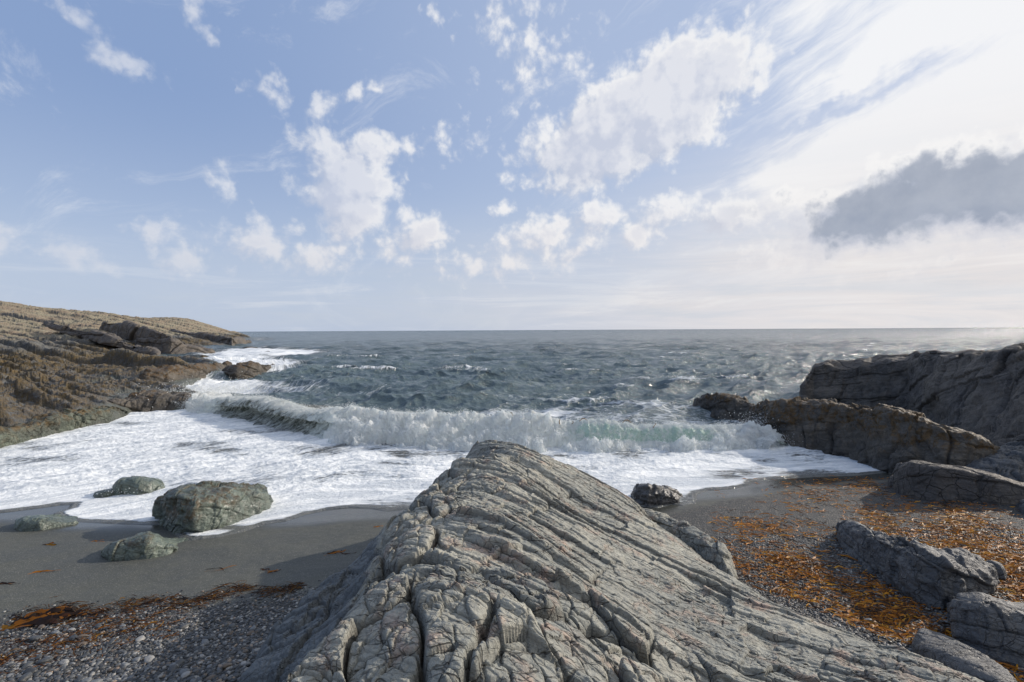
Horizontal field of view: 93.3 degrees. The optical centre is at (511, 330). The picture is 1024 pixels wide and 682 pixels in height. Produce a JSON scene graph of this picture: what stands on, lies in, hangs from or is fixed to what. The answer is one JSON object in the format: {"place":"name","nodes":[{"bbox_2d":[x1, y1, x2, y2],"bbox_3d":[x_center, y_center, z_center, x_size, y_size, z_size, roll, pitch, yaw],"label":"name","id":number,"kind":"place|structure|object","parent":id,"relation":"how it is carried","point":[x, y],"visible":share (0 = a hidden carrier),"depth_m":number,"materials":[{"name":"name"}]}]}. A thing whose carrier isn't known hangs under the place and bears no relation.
{"place":"outdoors","nodes":[
{"label":"outdoors","id":0,"kind":"place"},
{"bbox_2d":[0,301,250,433],"bbox_3d":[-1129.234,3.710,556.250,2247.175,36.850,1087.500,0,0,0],"label":"headland","id":1,"kind":"structure","parent":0,"point":[44,369],"depth_m":43.69,"materials":[{"name":"brown stone"}]},
{"bbox_2d":[42,321,160,354],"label":"rock scarp","id":2,"kind":"structure","parent":1,"relation":"on","point":[106,338],"depth_m":73.10,"materials":[{"name":"grey stone"}]},
{"bbox_2d":[99,320,214,353],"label":"rock scarp","id":3,"kind":"structure","parent":1,"relation":"on","point":[133,332],"depth_m":88.79,"materials":[{"name":"grey stone"}]},
{"bbox_2d":[139,361,232,381],"bbox_3d":[-27.698,3.587,43.473,2.245,1.995,19.373,0,0,-14],"label":"rock shelf","id":4,"kind":"object","parent":1,"relation":"on","point":[164,373],"visible":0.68,"depth_m":36.92,"materials":[{"name":"stone"}]},
{"bbox_2d":[171,329,251,345],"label":"rock scarp","id":5,"kind":"structure","parent":1,"relation":"on","point":[231,341],"depth_m":148.48,"materials":[{"name":"grey stone"}]},
{"bbox_2d":[0,327,1023,540],"bbox_3d":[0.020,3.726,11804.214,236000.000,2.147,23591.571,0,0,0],"label":"sea","id":6,"kind":"structure","parent":0,"point":[644,376],"depth_m":25.05,"materials":[{"name":"liquid"}]},
{"bbox_2d":[195,391,230,396],"bbox_3d":[-18.026,4.114,27.318,3.719,1.151,5.608,0,0,0],"label":"foam burst","id":7,"kind":"object","parent":6,"relation":"on","point":[214,393],"visible":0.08,"depth_m":28.14,"materials":[{"name":"liquid"}]},
{"bbox_2d":[222,361,274,378],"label":"skerry","id":8,"kind":"structure","parent":6,"relation":"in","point":[246,370],"depth_m":43.40,"materials":[{"name":"stone"}]},
{"bbox_2d":[82,377,788,511],"bbox_3d":[-8.523,3.280,19.521,36.307,1.568,16.054,0,0,30],"label":"sea spray","id":9,"kind":"object","parent":6,"relation":"on","point":[768,440],"visible":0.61,"depth_m":16.85,"materials":[{"name":"white liquid"}]},
{"bbox_2d":[184,393,787,452],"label":"breaking wave","id":10,"kind":"object","parent":6,"relation":"on","point":[317,425],"visible":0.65,"depth_m":16.80,"materials":[{"name":"liquid"}]},
{"bbox_2d":[735,423,784,446],"bbox_3d":[8.166,4.025,16.687,2.334,1.562,1.081,0,0,0],"label":"foam burst","id":11,"kind":"object","parent":6,"relation":"on","point":[750,432],"visible":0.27,"depth_m":16.45,"materials":[{"name":"liquid"}]},
{"bbox_2d":[0,473,1023,681],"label":"beach","id":12,"kind":"structure","parent":0,"point":[294,550],"depth_m":8.31,"materials":[{"name":"grey sand"}]},
{"bbox_2d":[0,606,90,630],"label":"kelp heap","id":13,"kind":"object","parent":12,"relation":"on","point":[46,616],"visible":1,"depth_m":5.98,"materials":[{"name":"brown plant"}]},
{"bbox_2d":[13,514,78,530],"bbox_3d":[-9.686,4.080,10.084,1.344,0.648,1.076,0,0,36],"label":"boulder","id":14,"kind":"object","parent":12,"relation":"on","point":[36,523],"visible":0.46,"depth_m":9.71,"materials":[{"name":"stone"}]},
{"bbox_2d":[0,405,127,447],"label":"rock shelf","id":15,"kind":"object","parent":12,"relation":"on","point":[36,425],"visible":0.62,"depth_m":18.96,"materials":[{"name":"stone"}]},
{"bbox_2d":[77,634,87,639],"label":"cobble","id":16,"kind":"object","parent":12,"relation":"on","point":[81,635],"visible":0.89,"depth_m":5.51,"materials":[{"name":"grey stone"}]},
{"bbox_2d":[0,596,189,673],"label":"stranded weed","id":17,"kind":"object","parent":12,"relation":"on","point":[85,639],"visible":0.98,"depth_m":5.55,"materials":[{"name":"brown plant"}]},
{"bbox_2d":[93,488,113,497],"bbox_3d":[-10.293,4.243,12.219,0.518,0.515,0.972,0,0,-38],"label":"boulder","id":18,"kind":"object","parent":12,"relation":"on","point":[101,493],"visible":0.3,"depth_m":11.96,"materials":[{"name":"grey stone"}]},
{"bbox_2d":[112,476,164,494],"bbox_3d":[-9.671,4.105,12.542,1.185,0.789,1.422,0,0,-34],"label":"boulder","id":19,"kind":"object","parent":12,"relation":"on","point":[139,485],"visible":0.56,"depth_m":12.11,"materials":[{"name":"grey stone"}]},
{"bbox_2d":[100,531,188,560],"bbox_3d":[-6.392,3.884,8.521,1.374,0.835,1.318,0,0,-33],"label":"boulder","id":20,"kind":"object","parent":12,"relation":"on","point":[145,545],"visible":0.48,"depth_m":8.09,"materials":[{"name":"stone"}]},
{"bbox_2d":[108,389,191,411],"bbox_3d":[-18.422,3.818,25.204,4.462,1.409,2.629,0,0,-31],"label":"rock shelf","id":21,"kind":"object","parent":12,"relation":"on","point":[159,400],"visible":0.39,"depth_m":24.60,"materials":[{"name":"grey stone"}]},
{"bbox_2d":[0,580,306,632],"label":"wrack line","id":22,"kind":"object","parent":12,"relation":"on","point":[215,597],"visible":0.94,"depth_m":6.41,"materials":[{"name":"brown plant"}]},
{"bbox_2d":[152,480,272,533],"bbox_3d":[-6.293,3.833,10.532,2.470,1.244,2.194,0,0,-38],"label":"boulder","id":23,"kind":"object","parent":12,"relation":"on","point":[202,506],"visible":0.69,"depth_m":9.84,"materials":[{"name":"grey stone"}]},
{"bbox_2d":[261,568,280,572],"bbox_3d":[-3.740,3.701,7.438,0.353,0.031,0.140,0,0,12],"label":"kelp frond","id":24,"kind":"object","parent":12,"relation":"on","point":[270,571],"visible":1,"depth_m":7.45,"materials":[{"name":"brown plant"}]},
{"bbox_2d":[324,549,355,555],"bbox_3d":[-2.920,3.766,8.205,0.561,0.037,0.212,0,0,-8],"label":"kelp frond","id":25,"kind":"object","parent":12,"relation":"on","point":[336,552],"visible":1,"depth_m":8.17,"materials":[{"name":"brown plant"}]},
{"bbox_2d":[0,522,1023,681],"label":"shingle","id":26,"kind":"object","parent":12,"relation":"on","point":[242,665],"visible":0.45,"depth_m":5.56,"materials":[{"name":"grey gravel"}]},
{"bbox_2d":[18,672,32,681],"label":"cobble","id":27,"kind":"object","parent":26,"relation":"on","point":[25,676],"visible":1,"depth_m":4.75,"materials":[{"name":"grey stone"}]},
{"bbox_2d":[22,661,33,667],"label":"cobble","id":28,"kind":"object","parent":26,"relation":"on","point":[28,663],"visible":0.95,"depth_m":4.98,"materials":[{"name":"grey stone"}]},
{"bbox_2d":[23,667,37,673],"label":"cobble","id":29,"kind":"object","parent":26,"relation":"on","point":[31,669],"visible":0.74,"depth_m":4.87,"materials":[{"name":"grey stone"}]},
{"bbox_2d":[28,635,41,641],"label":"cobble","id":30,"kind":"object","parent":26,"relation":"on","point":[34,638],"visible":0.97,"depth_m":5.50,"materials":[{"name":"grey stone"}]},
{"bbox_2d":[37,656,53,663],"bbox_3d":[-4.884,3.464,5.062,0.130,0.060,0.086,3,-9,-43],"label":"cobble","id":31,"kind":"object","parent":26,"relation":"on","point":[45,660],"visible":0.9,"depth_m":5.04,"materials":[{"name":"grey stone"}]},
{"bbox_2d":[59,659,68,663],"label":"cobble","id":32,"kind":"object","parent":26,"relation":"on","point":[63,661],"visible":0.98,"depth_m":5.03,"materials":[{"name":"white stone"}]},
{"bbox_2d":[69,634,77,640],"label":"cobble","id":33,"kind":"object","parent":26,"relation":"on","point":[71,637],"visible":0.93,"depth_m":5.49,"materials":[{"name":"grey stone"}]},
{"bbox_2d":[77,642,87,647],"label":"cobble","id":34,"kind":"object","parent":26,"relation":"on","point":[82,643],"visible":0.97,"depth_m":5.36,"materials":[{"name":"grey stone"}]},
{"bbox_2d":[80,677,91,681],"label":"cobble","id":35,"kind":"object","parent":26,"relation":"on","point":[88,679],"visible":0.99,"depth_m":4.68,"materials":[{"name":"grey stone"}]},
{"bbox_2d":[90,678,102,681],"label":"cobble","id":36,"kind":"object","parent":26,"relation":"on","point":[98,680],"visible":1,"depth_m":4.66,"materials":[{"name":"grey stone"}]},
{"bbox_2d":[108,638,116,644],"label":"cobble","id":37,"kind":"object","parent":26,"relation":"on","point":[111,641],"visible":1,"depth_m":5.42,"materials":[{"name":"grey stone"}]},
{"bbox_2d":[135,635,144,642],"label":"cobble","id":38,"kind":"object","parent":26,"relation":"on","point":[140,638],"visible":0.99,"depth_m":5.44,"materials":[{"name":"white stone"}]},
{"bbox_2d":[144,655,154,663],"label":"cobble","id":39,"kind":"object","parent":26,"relation":"on","point":[149,658],"visible":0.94,"depth_m":5.03,"materials":[{"name":"grey stone"}]},
{"bbox_2d":[169,664,176,671],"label":"cobble","id":40,"kind":"object","parent":26,"relation":"on","point":[172,667],"visible":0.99,"depth_m":4.87,"materials":[{"name":"grey stone"}]},
{"bbox_2d":[179,623,189,629],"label":"cobble","id":41,"kind":"object","parent":26,"relation":"on","point":[183,626],"visible":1,"depth_m":5.69,"materials":[{"name":"grey stone"}]},
{"bbox_2d":[179,668,189,674],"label":"cobble","id":42,"kind":"object","parent":26,"relation":"on","point":[183,671],"visible":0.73,"depth_m":4.80,"materials":[{"name":"grey stone"}]},
{"bbox_2d":[181,671,189,677],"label":"cobble","id":43,"kind":"object","parent":26,"relation":"on","point":[185,674],"visible":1,"depth_m":4.74,"materials":[{"name":"grey stone"}]},
{"bbox_2d":[201,639,208,643],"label":"cobble","id":44,"kind":"object","parent":26,"relation":"on","point":[204,641],"visible":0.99,"depth_m":5.36,"materials":[{"name":"grey stone"}]},
{"bbox_2d":[221,663,231,668],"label":"cobble","id":45,"kind":"object","parent":26,"relation":"on","point":[225,666],"visible":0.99,"depth_m":4.87,"materials":[{"name":"grey stone"}]},
{"bbox_2d":[239,440,983,681],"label":"rock outcrop","id":46,"kind":"object","parent":12,"relation":"on","point":[492,561],"visible":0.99,"depth_m":4.17,"materials":[{"name":"grey stone"}]},
{"bbox_2d":[630,483,682,506],"bbox_3d":[3.478,3.934,11.402,1.393,0.855,1.321,0,0,0],"label":"boulder","id":47,"kind":"object","parent":12,"relation":"on","point":[648,494],"visible":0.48,"depth_m":10.96,"materials":[{"name":"grey stone"}]},
{"bbox_2d":[641,507,737,578],"bbox_3d":[2.635,3.423,8.268,0.765,0.909,4.307,0,0,-14],"label":"rock ledge","id":48,"kind":"object","parent":12,"relation":"on","point":[707,548],"visible":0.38,"depth_m":7.01,"materials":[{"name":"grey stone"}]},
{"bbox_2d":[692,392,999,473],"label":"rock ridge","id":49,"kind":"object","parent":12,"relation":"on","point":[883,437],"visible":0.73,"depth_m":14.77,"materials":[{"name":"grey stone"}]},
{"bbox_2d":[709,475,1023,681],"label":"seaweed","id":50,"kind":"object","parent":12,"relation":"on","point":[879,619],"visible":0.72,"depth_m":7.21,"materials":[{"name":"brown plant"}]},
{"bbox_2d":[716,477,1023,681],"bbox_3d":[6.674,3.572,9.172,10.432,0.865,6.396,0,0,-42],"label":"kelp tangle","id":51,"kind":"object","parent":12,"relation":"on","point":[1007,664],"visible":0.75,"depth_m":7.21,"materials":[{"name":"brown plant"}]},
{"bbox_2d":[799,343,1023,446],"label":"sea cliff","id":52,"kind":"structure","parent":12,"relation":"on","point":[980,392],"depth_m":18.38,"materials":[{"name":"grey stone"}]},
{"bbox_2d":[835,520,1006,610],"bbox_3d":[5.518,3.328,7.112,2.236,1.169,2.579,0,0,-28],"label":"boulder","id":53,"kind":"object","parent":12,"relation":"on","point":[927,575],"visible":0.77,"depth_m":6.15,"materials":[{"name":"grey stone"}]},
{"bbox_2d":[887,460,1023,504],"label":"boulder","id":54,"kind":"object","parent":12,"relation":"on","point":[921,480],"visible":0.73,"depth_m":10.06,"materials":[{"name":"grey stone"}]},
{"bbox_2d":[911,628,1016,681],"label":"rock","id":55,"kind":"object","parent":12,"relation":"on","point":[951,652],"visible":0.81,"depth_m":4.42,"materials":[{"name":"grey stone"}]},
{"bbox_2d":[946,592,1023,667],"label":"boulder","id":56,"kind":"object","parent":12,"relation":"on","point":[990,627],"visible":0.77,"depth_m":4.83,"materials":[{"name":"grey stone"}]},
{"bbox_2d":[965,441,1023,481],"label":"boulder","id":57,"kind":"object","parent":12,"relation":"on","point":[1006,460],"visible":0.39,"depth_m":11.59,"materials":[{"name":"grey stone"}]},
{"bbox_2d":[1016,499,1023,513],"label":"boulder","id":58,"kind":"object","parent":12,"relation":"on","point":[1020,505],"visible":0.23,"depth_m":9.05,"materials":[{"name":"grey stone"}]},
{"bbox_2d":[0,0,1023,331],"label":"sky","id":59,"kind":"structure","parent":0,"point":[231,165],"materials":[{"name":"blue"}]}
]}

